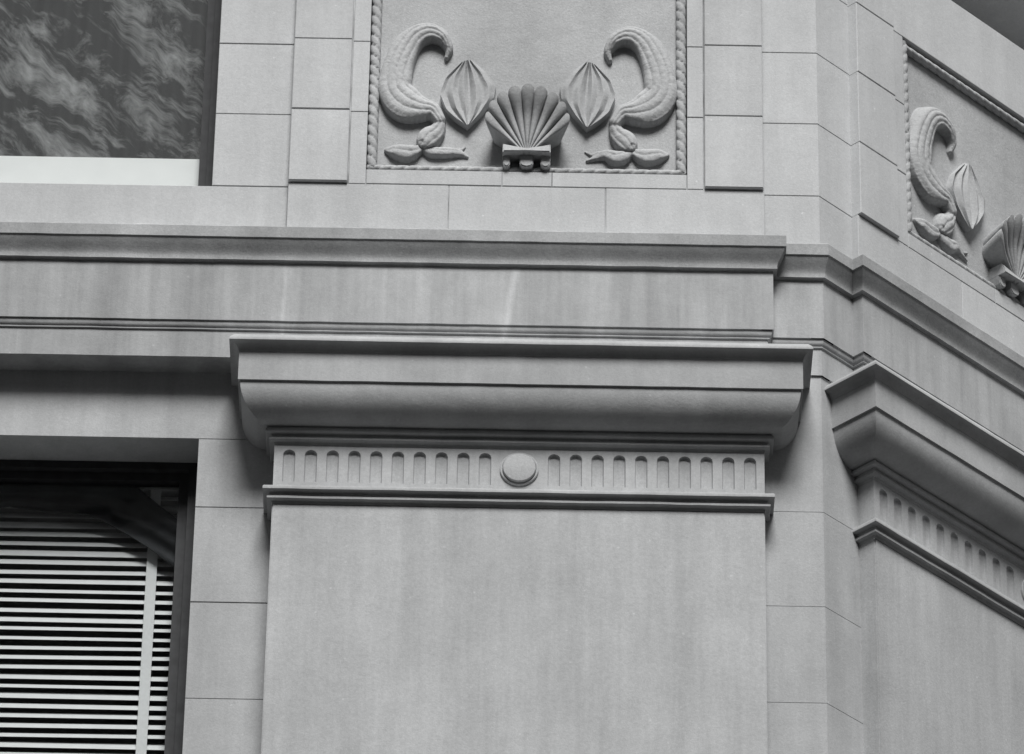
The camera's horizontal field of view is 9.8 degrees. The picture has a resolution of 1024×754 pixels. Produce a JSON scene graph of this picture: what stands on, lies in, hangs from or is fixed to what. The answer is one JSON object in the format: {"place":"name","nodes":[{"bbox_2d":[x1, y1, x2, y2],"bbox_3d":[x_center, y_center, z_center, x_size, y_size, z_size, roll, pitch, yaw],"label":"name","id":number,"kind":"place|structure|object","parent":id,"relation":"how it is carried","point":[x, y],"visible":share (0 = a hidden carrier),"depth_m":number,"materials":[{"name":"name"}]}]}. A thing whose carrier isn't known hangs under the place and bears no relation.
{"place":"outdoors","nodes":[
{"label":"outdoors","id":0,"kind":"place"},
{"bbox_3d":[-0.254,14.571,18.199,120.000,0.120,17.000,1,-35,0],"label":"pavement","id":1,"kind":"structure","parent":0,"visible":0},
{"bbox_2d":[0,0,1023,753],"bbox_3d":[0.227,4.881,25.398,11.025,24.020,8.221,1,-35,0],"label":"stone building","id":2,"kind":"structure","parent":1,"relation":"on","point":[544,376],"depth_m":24.14,"materials":[{"name":"stone"}]},
{"bbox_2d":[0,483,176,566],"bbox_3d":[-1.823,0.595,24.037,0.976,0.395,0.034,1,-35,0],"label":"swag curtain","id":3,"kind":"object","parent":2,"relation":"hanging from","point":[139,515],"visible":1,"depth_m":24.09,"materials":[{"name":"fabric"}]},
{"bbox_2d":[0,487,178,753],"bbox_3d":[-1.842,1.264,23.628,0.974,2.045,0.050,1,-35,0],"label":"venetian blind","id":4,"kind":"object","parent":2,"relation":"attached to","point":[146,658],"visible":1,"depth_m":23.79,"materials":[{"name":"white plastic"}]},
{"bbox_2d":[0,459,197,753],"bbox_3d":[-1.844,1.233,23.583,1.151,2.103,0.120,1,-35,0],"label":"window frame","id":5,"kind":"structure","parent":2,"relation":"in","point":[183,476],"depth_m":24.08,"materials":[{"name":"black metal"}]},
{"bbox_2d":[0,156,199,185],"bbox_3d":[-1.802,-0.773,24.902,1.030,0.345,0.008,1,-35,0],"label":"window sill","id":6,"kind":"structure","parent":2,"relation":"on","point":[96,170],"depth_m":24.96,"materials":[{"name":"white stone"}]},
{"bbox_2d":[0,0,207,158],"bbox_3d":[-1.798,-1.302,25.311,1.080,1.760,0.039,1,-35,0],"label":"window pane","id":7,"kind":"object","parent":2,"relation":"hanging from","point":[105,78],"visible":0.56,"depth_m":25.28,"materials":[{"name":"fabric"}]},
{"bbox_2d":[198,0,221,185],"bbox_3d":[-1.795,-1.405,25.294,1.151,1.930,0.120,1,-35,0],"label":"window frame","id":8,"kind":"structure","parent":2,"relation":"in","point":[214,6],"depth_m":25.09,"materials":[{"name":"grey metal"}]}
]}

